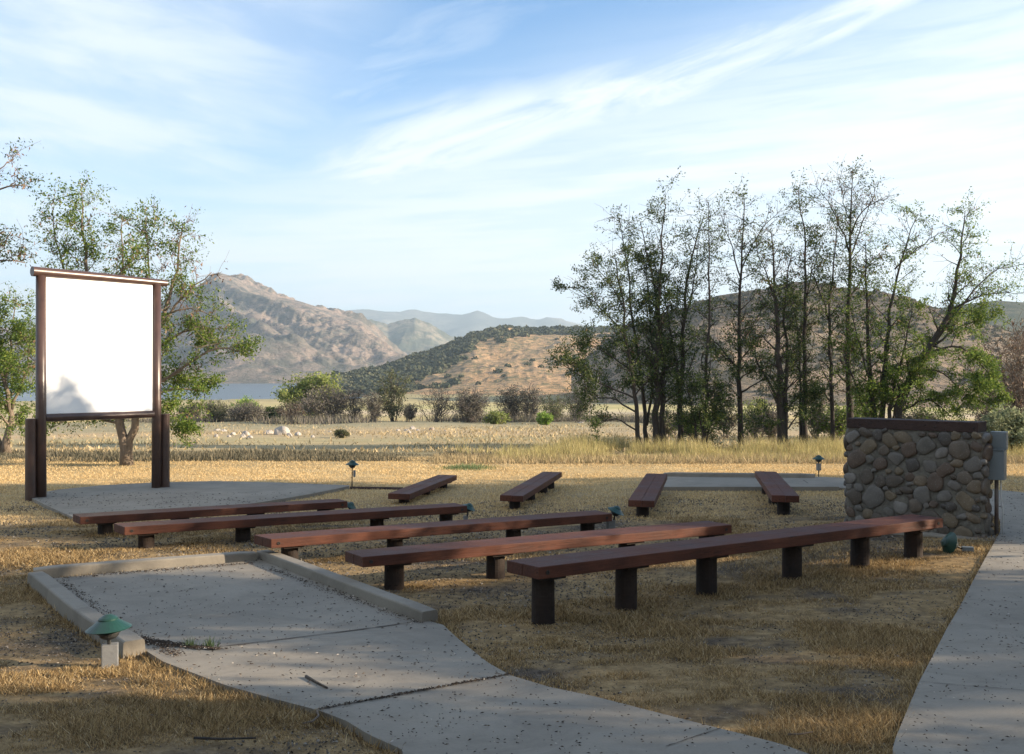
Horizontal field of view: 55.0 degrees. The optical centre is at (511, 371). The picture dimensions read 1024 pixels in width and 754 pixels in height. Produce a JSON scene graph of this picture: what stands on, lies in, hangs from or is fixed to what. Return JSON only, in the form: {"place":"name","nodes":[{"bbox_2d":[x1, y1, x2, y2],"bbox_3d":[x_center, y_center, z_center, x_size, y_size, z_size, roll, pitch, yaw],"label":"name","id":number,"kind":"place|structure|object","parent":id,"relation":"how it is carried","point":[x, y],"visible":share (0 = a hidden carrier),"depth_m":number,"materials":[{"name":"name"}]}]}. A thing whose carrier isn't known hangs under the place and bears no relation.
{"place":"outdoors","nodes":[
{"label":"outdoors","id":0,"kind":"place"},
{"bbox_2d":[0,383,361,400],"bbox_3d":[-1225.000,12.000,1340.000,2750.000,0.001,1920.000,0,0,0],"label":"lake","id":1,"kind":"structure","parent":0,"point":[242,390],"depth_m":565.03,"materials":[{"name":"blue liquid"}]},
{"bbox_2d":[0,273,406,382],"bbox_3d":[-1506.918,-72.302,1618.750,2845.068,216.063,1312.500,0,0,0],"label":"mountain","id":2,"kind":"structure","parent":0,"point":[302,337],"depth_m":1334.16,"materials":[{"name":"stone"}]},
{"bbox_2d":[0,309,635,336],"bbox_3d":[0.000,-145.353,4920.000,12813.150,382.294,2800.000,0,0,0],"label":"mountain range","id":3,"kind":"structure","parent":0,"point":[456,325],"depth_m":5053.58,"materials":[{"name":"grey stone"}]},
{"bbox_2d":[370,318,453,354],"bbox_3d":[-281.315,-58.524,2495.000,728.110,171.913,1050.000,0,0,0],"label":"mountain","id":4,"kind":"structure","parent":0,"point":[408,336],"depth_m":2480.94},
{"bbox_2d":[53,559,807,753],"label":"path","id":5,"kind":"structure","parent":0,"point":[137,594],"depth_m":6.32,"materials":[{"name":"concrete"}]},
{"bbox_2d":[182,637,200,645],"bbox_3d":[-2.342,1.962,7.143,0.134,0.102,0.111,0,0,41],"label":"weed tuft","id":6,"kind":"object","parent":5,"relation":"on","point":[190,643],"visible":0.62,"depth_m":7.14,"materials":[{"name":"green plant"}]},
{"bbox_2d":[202,636,221,646],"bbox_3d":[-2.183,1.961,7.150,0.145,0.103,0.120,0,0,-16],"label":"weed tuft","id":7,"kind":"object","parent":5,"relation":"on","point":[209,643],"visible":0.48,"depth_m":7.14,"materials":[{"name":"green plant"}]},
{"bbox_2d":[302,709,318,723],"bbox_3d":[-1.038,1.810,5.156,0.051,0.038,0.279,0,0,3],"label":"twig","id":8,"kind":"object","parent":5,"relation":"on","point":[315,718],"visible":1,"depth_m":5.08,"materials":[{"name":"wood"}]},
{"bbox_2d":[216,621,416,646],"bbox_3d":[-1.460,2.027,7.629,1.744,0.078,0.030,0,0,-37],"label":"expansion joint","id":9,"kind":"object","parent":5,"relation":"on","point":[317,634],"visible":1,"depth_m":7.60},
{"bbox_2d":[305,675,327,688],"bbox_3d":[-1.187,1.880,5.954,0.019,0.046,0.370,0,0,-30],"label":"twig","id":10,"kind":"object","parent":5,"relation":"on","point":[314,681],"visible":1,"depth_m":5.95,"materials":[{"name":"brown wood"}]},
{"bbox_2d":[320,675,502,708],"bbox_3d":[-0.531,1.863,5.756,1.360,0.088,0.027,0,0,-41],"label":"expansion joint","id":11,"kind":"object","parent":5,"relation":"on","point":[391,695],"visible":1,"depth_m":5.62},
{"bbox_2d":[348,328,614,396],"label":"central hill","id":12,"kind":"structure","parent":0,"point":[517,353],"depth_m":538.42,"materials":[{"name":"brown soil"}]},
{"bbox_2d":[303,324,621,395],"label":"oak scrub","id":13,"kind":"object","parent":12,"relation":"on","point":[415,365],"visible":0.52,"depth_m":620.55,"materials":[{"name":"green plant"}]},
{"bbox_2d":[0,394,1023,753],"bbox_3d":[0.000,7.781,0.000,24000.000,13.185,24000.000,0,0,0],"label":"ground","id":14,"kind":"structure","parent":0,"point":[696,712],"depth_m":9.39,"materials":[{"name":"plant"}]},
{"bbox_2d":[0,281,47,452],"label":"locust tree","id":15,"kind":"object","parent":14,"relation":"on","point":[17,328],"visible":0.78,"depth_m":30.84,"materials":[{"name":"green plant"}]},
{"bbox_2d":[0,137,48,316],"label":"locust tree","id":16,"kind":"object","parent":14,"relation":"on","point":[22,250],"visible":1,"depth_m":23.06,"materials":[{"name":"green plant"}]},
{"bbox_2d":[27,571,145,658],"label":"kerb","id":17,"kind":"structure","parent":14,"relation":"on","point":[82,615],"depth_m":8.28,"materials":[{"name":"concrete"}]},
{"bbox_2d":[85,614,131,668],"bbox_3d":[-2.713,1.824,6.618,0.294,0.388,0.295,0,0,0],"label":"path lamp","id":18,"kind":"object","parent":14,"relation":"on","point":[108,627],"visible":0.95,"depth_m":6.57,"materials":[{"name":"green metal"}]},
{"bbox_2d":[0,170,265,465],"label":"locust tree","id":19,"kind":"object","parent":14,"relation":"on","point":[183,426],"visible":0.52,"depth_m":25.93,"materials":[{"name":"green plant"}]},
{"bbox_2d":[33,551,256,577],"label":"kerb","id":20,"kind":"structure","parent":14,"relation":"on","point":[66,570],"depth_m":10.57,"materials":[{"name":"concrete"}]},
{"bbox_2d":[174,401,204,418],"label":"shrub","id":21,"kind":"object","parent":14,"relation":"on","point":[194,407],"visible":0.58,"depth_m":81.56,"materials":[{"name":"green plant"}]},
{"bbox_2d":[32,481,348,519],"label":"stage slab","id":22,"kind":"structure","parent":14,"relation":"on","point":[225,489],"depth_m":18.50,"materials":[{"name":"concrete"}]},
{"bbox_2d":[25,266,169,500],"bbox_3d":[-7.985,0.263,19.125,0.192,4.410,2.879,0,0,41],"label":"projection screen","id":23,"kind":"object","parent":22,"relation":"on","point":[98,346],"visible":0.89,"depth_m":19.01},
{"bbox_2d":[40,488,1023,753],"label":"leaf litter","id":24,"kind":"object","parent":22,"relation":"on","point":[164,642],"visible":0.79,"depth_m":7.07,"materials":[{"name":"brown plant"}]},
{"bbox_2d":[73,499,346,535],"bbox_3d":[-4.266,2.142,14.302,3.856,0.403,0.406,0,0,-33],"label":"plank bench","id":25,"kind":"object","parent":14,"relation":"on","point":[104,521],"visible":0.74,"depth_m":14.01,"materials":[{"name":"brown wood"}]},
{"bbox_2d":[197,397,231,421],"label":"shrub","id":26,"kind":"object","parent":14,"relation":"on","point":[216,411],"visible":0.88,"depth_m":77.78,"materials":[{"name":"green plant"}]},
{"bbox_2d":[193,736,255,739],"bbox_3d":[-1.396,1.781,4.774,0.303,0.014,0.031,0,0,0],"label":"twig","id":27,"kind":"object","parent":14,"relation":"on","point":[211,738],"visible":1,"depth_m":4.77,"materials":[{"name":"brown wood"}]},
{"bbox_2d":[230,395,259,409],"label":"shrub","id":28,"kind":"object","parent":14,"relation":"on","point":[244,399],"visible":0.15,"depth_m":87.86,"materials":[{"name":"green plant"}]},
{"bbox_2d":[223,396,271,421],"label":"shrub","id":29,"kind":"object","parent":14,"relation":"on","point":[242,410],"visible":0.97,"depth_m":77.28,"materials":[{"name":"grey plant"}]},
{"bbox_2d":[263,430,273,433],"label":"boulder","id":30,"kind":"object","parent":14,"relation":"on","point":[269,432],"visible":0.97,"depth_m":48.35,"materials":[{"name":"stone"}]},
{"bbox_2d":[262,405,282,420],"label":"shrub","id":31,"kind":"object","parent":14,"relation":"on","point":[270,414],"visible":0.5,"depth_m":79.58,"materials":[{"name":"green plant"}]},
{"bbox_2d":[274,426,289,434],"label":"boulder","id":32,"kind":"object","parent":14,"relation":"on","point":[281,429],"visible":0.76,"depth_m":47.44,"materials":[{"name":"stone"}]},
{"bbox_2d":[272,400,307,420],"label":"shrub","id":33,"kind":"object","parent":14,"relation":"on","point":[291,413],"visible":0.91,"depth_m":73.84,"materials":[{"name":"grey plant"}]},
{"bbox_2d":[114,503,466,548],"bbox_3d":[-2.818,2.106,13.337,4.776,0.419,0.406,0,0,-30],"label":"plank bench","id":34,"kind":"object","parent":14,"relation":"on","point":[145,531],"visible":0.86,"depth_m":12.98,"materials":[{"name":"brown wood"}]},
{"bbox_2d":[270,367,345,417],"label":"shrub","id":35,"kind":"object","parent":14,"relation":"on","point":[291,393],"visible":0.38,"depth_m":83.17,"materials":[{"name":"green plant"}]},
{"bbox_2d":[0,447,619,461],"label":"grey weeds","id":36,"kind":"object","parent":14,"relation":"on","point":[277,454],"visible":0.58,"depth_m":28.67,"materials":[{"name":"grey plant"}]},
{"bbox_2d":[292,380,360,419],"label":"shrub","id":37,"kind":"object","parent":14,"relation":"on","point":[312,400],"visible":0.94,"depth_m":79.66,"materials":[{"name":"grey plant"}]},
{"bbox_2d":[333,427,349,437],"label":"shrub","id":38,"kind":"object","parent":14,"relation":"on","point":[341,433],"visible":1,"depth_m":43.81,"materials":[{"name":"green plant"}]},
{"bbox_2d":[256,550,437,621],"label":"kerb","id":39,"kind":"structure","parent":14,"relation":"on","point":[409,608],"depth_m":9.25,"materials":[{"name":"concrete"}]},
{"bbox_2d":[336,385,365,418],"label":"shrub","id":40,"kind":"object","parent":14,"relation":"on","point":[354,411],"visible":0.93,"depth_m":79.84,"materials":[{"name":"grey plant"}]},
{"bbox_2d":[347,502,355,508],"bbox_3d":[-2.557,2.202,15.584,0.170,0.278,0.196,0,0,0],"label":"path lamp","id":41,"kind":"object","parent":14,"relation":"on","point":[350,505],"visible":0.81,"depth_m":15.54,"materials":[{"name":"green metal"}]},
{"bbox_2d":[345,460,358,485],"bbox_3d":[-3.342,2.153,20.583,0.290,0.604,0.290,0,0,0],"label":"path lamp","id":42,"kind":"object","parent":14,"relation":"on","point":[352,464],"visible":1,"depth_m":20.56,"materials":[{"name":"green metal"}]},
{"bbox_2d":[361,390,386,421],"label":"shrub","id":43,"kind":"object","parent":14,"relation":"on","point":[373,407],"visible":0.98,"depth_m":78.99,"materials":[{"name":"grey plant"}]},
{"bbox_2d":[100,412,651,423],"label":"brush","id":44,"kind":"object","parent":14,"relation":"on","point":[361,419],"visible":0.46,"depth_m":76.27,"materials":[{"name":"grey plant"}]},
{"bbox_2d":[350,486,402,489],"bbox_3d":[-2.779,2.401,20.194,1.117,0.072,0.070,0,0,8],"label":"edging board","id":45,"kind":"object","parent":14,"relation":"on","point":[389,488],"visible":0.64,"depth_m":20.17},
{"bbox_2d":[374,366,412,421],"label":"shrub","id":46,"kind":"object","parent":14,"relation":"on","point":[392,409],"visible":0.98,"depth_m":79.78,"materials":[{"name":"green plant"}]},
{"bbox_2d":[401,402,418,421],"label":"shrub","id":47,"kind":"object","parent":14,"relation":"on","point":[409,411],"visible":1,"depth_m":78.96,"materials":[{"name":"grey plant"}]},
{"bbox_2d":[388,475,456,503],"bbox_3d":[-1.690,2.323,19.200,0.400,0.302,3.462,0,0,11],"label":"plank bench","id":48,"kind":"object","parent":14,"relation":"on","point":[412,491],"visible":0.85,"depth_m":18.66,"materials":[{"name":"brown wood"}]},
{"bbox_2d":[254,510,611,559],"bbox_3d":[-0.801,2.059,12.145,4.654,0.405,0.406,0,0,-29],"label":"plank bench","id":49,"kind":"object","parent":14,"relation":"on","point":[289,543],"visible":0.77,"depth_m":11.87,"materials":[{"name":"brown wood"}]},
{"bbox_2d":[412,383,457,421],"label":"shrub","id":50,"kind":"object","parent":14,"relation":"on","point":[438,408],"visible":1,"depth_m":78.92,"materials":[{"name":"grey plant"}]},
{"bbox_2d":[441,385,491,422],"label":"shrub","id":51,"kind":"object","parent":14,"relation":"on","point":[472,407],"visible":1,"depth_m":78.58,"materials":[{"name":"grey plant"}]},
{"bbox_2d":[435,462,500,470],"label":"green weeds","id":52,"kind":"object","parent":14,"relation":"on","point":[468,466],"visible":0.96,"depth_m":24.98,"materials":[{"name":"green plant"}]},
{"bbox_2d":[462,503,474,519],"bbox_3d":[-0.653,2.153,14.889,0.201,0.324,0.219,0,0,0],"label":"path lamp","id":53,"kind":"object","parent":14,"relation":"on","point":[470,507],"visible":0.79,"depth_m":14.86,"materials":[{"name":"green metal"}]},
{"bbox_2d":[0,418,974,452],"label":"field tufts","id":54,"kind":"object","parent":14,"relation":"on","point":[415,449],"visible":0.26,"depth_m":41.95,"materials":[{"name":"beige plant"}]},
{"bbox_2d":[482,409,511,423],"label":"shrub","id":55,"kind":"object","parent":14,"relation":"on","point":[495,417],"visible":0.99,"depth_m":67.82,"materials":[{"name":"green plant"}]},
{"bbox_2d":[492,384,527,419],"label":"shrub","id":56,"kind":"object","parent":14,"relation":"on","point":[511,402],"visible":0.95,"depth_m":79.79,"materials":[{"name":"grey plant"}]},
{"bbox_2d":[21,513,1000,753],"bbox_3d":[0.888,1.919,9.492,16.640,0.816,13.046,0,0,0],"label":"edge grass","id":57,"kind":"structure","parent":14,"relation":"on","point":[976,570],"depth_m":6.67,"materials":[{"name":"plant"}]},
{"bbox_2d":[0,456,1023,525],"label":"mown grass","id":58,"kind":"structure","parent":14,"relation":"on","point":[738,467],"depth_m":21.74,"materials":[{"name":"plant"}]},
{"bbox_2d":[500,472,561,509],"bbox_3d":[0.416,2.270,18.550,0.400,0.365,3.992,0,0,12],"label":"plank bench","id":59,"kind":"object","parent":14,"relation":"on","point":[530,488],"visible":0.91,"depth_m":17.92,"materials":[{"name":"brown wood"}]},
{"bbox_2d":[517,382,549,417],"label":"shrub","id":60,"kind":"object","parent":14,"relation":"on","point":[530,408],"visible":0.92,"depth_m":79.71,"materials":[{"name":"grey plant"}]},
{"bbox_2d":[345,521,731,589],"bbox_3d":[0.469,1.988,10.642,4.603,0.437,0.406,0,0,-28],"label":"plank bench","id":61,"kind":"object","parent":14,"relation":"on","point":[393,561],"visible":0.81,"depth_m":10.24,"materials":[{"name":"brown wood"}]},
{"bbox_2d":[536,411,553,424],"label":"shrub","id":62,"kind":"object","parent":14,"relation":"on","point":[544,418],"visible":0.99,"depth_m":65.84,"materials":[{"name":"green plant"}]},
{"bbox_2d":[540,393,569,421],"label":"shrub","id":63,"kind":"object","parent":14,"relation":"on","point":[555,410],"visible":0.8,"depth_m":75.84,"materials":[{"name":"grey plant"}]},
{"bbox_2d":[554,381,599,422],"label":"shrub","id":64,"kind":"object","parent":14,"relation":"on","point":[579,413],"visible":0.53,"depth_m":71.86,"materials":[{"name":"grey plant"}]},
{"bbox_2d":[572,368,599,414],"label":"bare tree","id":65,"kind":"object","parent":14,"relation":"on","point":[590,390],"visible":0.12,"depth_m":109.43,"materials":[{"name":"plant"}]},
{"bbox_2d":[539,241,660,444],"bbox_3d":[2.979,-0.916,33.098,4.165,7.370,2.853,0,0,0],"label":"locust tree","id":66,"kind":"object","parent":14,"relation":"on","point":[583,343],"visible":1,"depth_m":32.97,"materials":[{"name":"green plant"}]},
{"bbox_2d":[606,506,623,528],"bbox_3d":[1.395,2.021,13.284,0.240,0.418,0.244,0,0,0],"label":"path lamp","id":67,"kind":"object","parent":14,"relation":"on","point":[615,510],"visible":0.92,"depth_m":13.25,"materials":[{"name":"green metal"}]},
{"bbox_2d":[594,204,685,442],"bbox_3d":[4.393,-1.567,34.371,3.208,8.540,3.120,0,0,0],"label":"locust tree","id":68,"kind":"object","parent":14,"relation":"on","point":[646,414],"visible":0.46,"depth_m":33.97,"materials":[{"name":"green plant"}]},
{"bbox_2d":[628,473,666,516],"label":"plank bench","id":69,"kind":"object","parent":14,"relation":"on","point":[645,495],"visible":0.97,"depth_m":15.85,"materials":[{"name":"brown wood"}]},
{"bbox_2d":[612,166,694,443],"bbox_3d":[4.762,-2.169,33.685,3.092,9.704,2.618,0,0,0],"label":"locust tree","id":70,"kind":"object","parent":14,"relation":"on","point":[657,383],"visible":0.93,"depth_m":33.48,"materials":[{"name":"green plant"}]},
{"bbox_2d":[647,403,677,440],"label":"shrub","id":71,"kind":"object","parent":14,"relation":"on","point":[668,430],"visible":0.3,"depth_m":41.87,"materials":[{"name":"green plant"}]},
{"bbox_2d":[632,196,731,446],"bbox_3d":[5.966,-1.450,33.958,3.615,8.918,2.641,0,0,-24],"label":"locust tree","id":72,"kind":"object","parent":14,"relation":"on","point":[683,318],"visible":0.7,"depth_m":33.87,"materials":[{"name":"green plant"}]},
{"bbox_2d":[666,407,717,438],"bbox_3d":[7.367,2.042,40.115,2.162,1.703,1.709,0,0,0],"label":"shrub","id":73,"kind":"object","parent":14,"relation":"on","point":[692,431],"visible":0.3,"depth_m":39.94,"materials":[{"name":"green plant"}]},
{"bbox_2d":[649,188,744,445],"bbox_3d":[6.281,-1.639,32.955,3.285,9.238,2.712,0,0,0],"label":"locust tree","id":74,"kind":"object","parent":14,"relation":"on","point":[714,415],"visible":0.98,"depth_m":32.92,"materials":[{"name":"green plant"}]},
{"bbox_2d":[507,514,942,624],"bbox_3d":[2.362,1.873,9.582,5.438,0.567,0.406,0,0,-32],"label":"plank bench","id":75,"kind":"object","parent":14,"relation":"on","point":[545,572],"visible":0.91,"depth_m":9.15,"materials":[{"name":"brown wood"}]},
{"bbox_2d":[715,398,746,437],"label":"shrub","id":76,"kind":"object","parent":14,"relation":"on","point":[730,424],"visible":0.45,"depth_m":43.78,"materials":[{"name":"green plant"}]},
{"bbox_2d":[663,472,814,477],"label":"kerb","id":77,"kind":"structure","parent":14,"relation":"on","point":[713,474],"depth_m":20.93,"materials":[{"name":"concrete"}]},
{"bbox_2d":[680,173,799,446],"bbox_3d":[7.907,-2.086,34.120,4.259,9.554,2.872,0,0,0],"label":"locust tree","id":78,"kind":"object","parent":14,"relation":"on","point":[739,392],"visible":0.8,"depth_m":33.96,"materials":[{"name":"green plant"}]},
{"bbox_2d":[662,476,838,491],"bbox_3d":[4.750,2.318,20.002,3.421,0.336,2.518,0,0,14],"label":"concrete pad","id":79,"kind":"object","parent":14,"relation":"on","point":[736,484],"visible":0.62,"depth_m":19.26,"materials":[{"name":"grey concrete"}]},
{"bbox_2d":[734,397,773,437],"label":"shrub","id":80,"kind":"object","parent":14,"relation":"on","point":[750,406],"visible":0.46,"depth_m":42.69,"materials":[{"name":"green plant"}]},
{"bbox_2d":[747,404,795,441],"bbox_3d":[10.491,2.115,40.077,2.203,1.660,1.850,0,0,0],"label":"shrub","id":81,"kind":"object","parent":14,"relation":"on","point":[773,414],"visible":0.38,"depth_m":39.83,"materials":[{"name":"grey plant"}]},
{"bbox_2d":[719,208,829,447],"bbox_3d":[8.878,-1.354,33.141,3.213,8.063,3.298,0,0,40],"label":"locust tree","id":82,"kind":"object","parent":14,"relation":"on","point":[783,406],"visible":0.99,"depth_m":32.93,"materials":[{"name":"green plant"}]},
{"bbox_2d":[755,471,798,514],"bbox_3d":[4.440,2.084,16.650,0.400,0.465,3.963,0,0,10],"label":"plank bench","id":83,"kind":"object","parent":14,"relation":"on","point":[779,491],"visible":0.9,"depth_m":15.52,"materials":[{"name":"brown wood"}]},
{"bbox_2d":[788,731,812,735],"bbox_3d":[1.382,1.731,4.704,0.135,0.010,0.020,0,0,-14],"label":"twig","id":84,"kind":"object","parent":14,"relation":"on","point":[799,733],"visible":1,"depth_m":4.69,"materials":[{"name":"brown wood"}]},
{"bbox_2d":[765,167,841,443],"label":"locust tree","id":85,"kind":"object","parent":14,"relation":"on","point":[803,431],"visible":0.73,"depth_m":33.95,"materials":[{"name":"green plant"}]},
{"bbox_2d":[792,394,841,438],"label":"shrub","id":86,"kind":"object","parent":14,"relation":"on","point":[816,427],"visible":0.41,"depth_m":41.76,"materials":[{"name":"green plant"}]},
{"bbox_2d":[813,455,824,476],"bbox_3d":[6.593,2.058,21.146,0.270,0.533,0.270,0,0,0],"label":"path lamp","id":87,"kind":"object","parent":14,"relation":"on","point":[818,458],"visible":1,"depth_m":21.11,"materials":[{"name":"green metal"}]},
{"bbox_2d":[786,202,872,441],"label":"locust tree","id":88,"kind":"object","parent":14,"relation":"on","point":[829,317],"visible":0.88,"depth_m":33.44,"materials":[{"name":"green plant"}]},
{"bbox_2d":[818,477,845,489],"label":"path","id":89,"kind":"structure","parent":14,"relation":"on","point":[837,481],"depth_m":19.78,"materials":[{"name":"concrete"}]},
{"bbox_2d":[812,401,860,439],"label":"shrub","id":90,"kind":"object","parent":14,"relation":"on","point":[840,420],"visible":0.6,"depth_m":40.86,"materials":[{"name":"green plant"}]},
{"bbox_2d":[796,155,898,429],"bbox_3d":[11.837,-2.517,34.408,3.709,10.443,2.309,0,0,0],"label":"locust tree","id":91,"kind":"object","parent":14,"relation":"on","point":[847,317],"visible":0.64,"depth_m":34.44,"materials":[{"name":"green plant"}]},
{"bbox_2d":[839,395,886,417],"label":"shrub","id":92,"kind":"object","parent":14,"relation":"on","point":[863,415],"visible":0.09,"depth_m":41.79,"materials":[{"name":"green plant"}]},
{"bbox_2d":[886,404,939,419],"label":"shrub","id":93,"kind":"object","parent":14,"relation":"on","point":[915,414],"visible":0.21,"depth_m":41.97,"materials":[{"name":"green plant"}]},
{"bbox_2d":[816,186,1023,420],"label":"locust tree","id":94,"kind":"object","parent":14,"relation":"on","point":[884,394],"visible":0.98,"depth_m":32.39,"materials":[{"name":"green plant"}]},
{"bbox_2d":[843,417,996,540],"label":"stone wall","id":95,"kind":"structure","parent":14,"relation":"on","point":[922,467],"depth_m":12.53,"materials":[{"name":"stone"}]},
{"bbox_2d":[988,431,1007,534],"bbox_3d":[6.028,1.425,12.249,0.242,1.356,0.194,0,0,37],"label":"electrical box","id":96,"kind":"object","parent":95,"relation":"attached to","point":[998,464],"visible":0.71,"depth_m":12.20,"materials":[{"name":"grey metal"}]},
{"bbox_2d":[988,451,1003,479],"bbox_3d":[5.973,1.164,12.191,0.222,0.355,0.012,0,0,37],"label":"door","id":97,"kind":"structure","parent":96,"relation":"in","point":[996,470],"depth_m":12.16,"materials":[{"name":"grey metal"}]},
{"bbox_2d":[941,532,973,553],"bbox_3d":[5.024,1.943,11.087,0.346,0.257,0.247,0,0,19],"label":"path lamp","id":98,"kind":"object","parent":14,"relation":"on","point":[949,543],"visible":0.99,"depth_m":11.07,"materials":[{"name":"green metal"}]},
{"bbox_2d":[959,386,1010,420],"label":"shrub","id":99,"kind":"object","parent":14,"relation":"on","point":[981,412],"visible":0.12,"depth_m":46.02,"materials":[{"name":"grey plant"}]},
{"bbox_2d":[948,309,1023,414],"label":"shrub","id":100,"kind":"object","parent":14,"relation":"on","point":[1015,385],"visible":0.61,"depth_m":43.61,"materials":[{"name":"plant"}]},
{"bbox_2d":[975,401,1023,451],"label":"shrub","id":101,"kind":"object","parent":14,"relation":"on","point":[1009,421],"visible":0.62,"depth_m":29.48,"materials":[{"name":"green plant"}]},
{"bbox_2d":[0,0,1023,326],"label":"sky","id":102,"kind":"structure","parent":0,"point":[459,157],"materials":[{"name":"blue"}]},
{"bbox_2d":[430,450,1023,463],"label":"brown grass","id":103,"kind":"structure","parent":0,"point":[474,458],"depth_m":26.82,"materials":[{"name":"brown plant"}]},
{"bbox_2d":[431,430,1023,461],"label":"tall dry grass","id":104,"kind":"structure","parent":0,"point":[821,447],"depth_m":29.89,"materials":[{"name":"yellow plant"}]},
{"bbox_2d":[571,281,1023,407],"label":"hill","id":105,"kind":"structure","parent":0,"point":[749,394],"depth_m":286.70,"materials":[{"name":"green plant"}]},
{"bbox_2d":[572,279,1022,406],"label":"brush","id":106,"kind":"object","parent":105,"relation":"on","point":[986,327],"visible":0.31,"depth_m":329.83,"materials":[{"name":"plant"}]},
{"bbox_2d":[893,489,1023,753],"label":"sidewalk","id":107,"kind":"structure","parent":0,"point":[995,720],"depth_m":5.97,"materials":[{"name":"concrete"}]},
{"bbox_2d":[938,301,1023,333],"bbox_3d":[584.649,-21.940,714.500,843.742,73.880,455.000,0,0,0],"label":"dark right hill","id":108,"kind":"structure","parent":0,"point":[1012,310],"depth_m":723.36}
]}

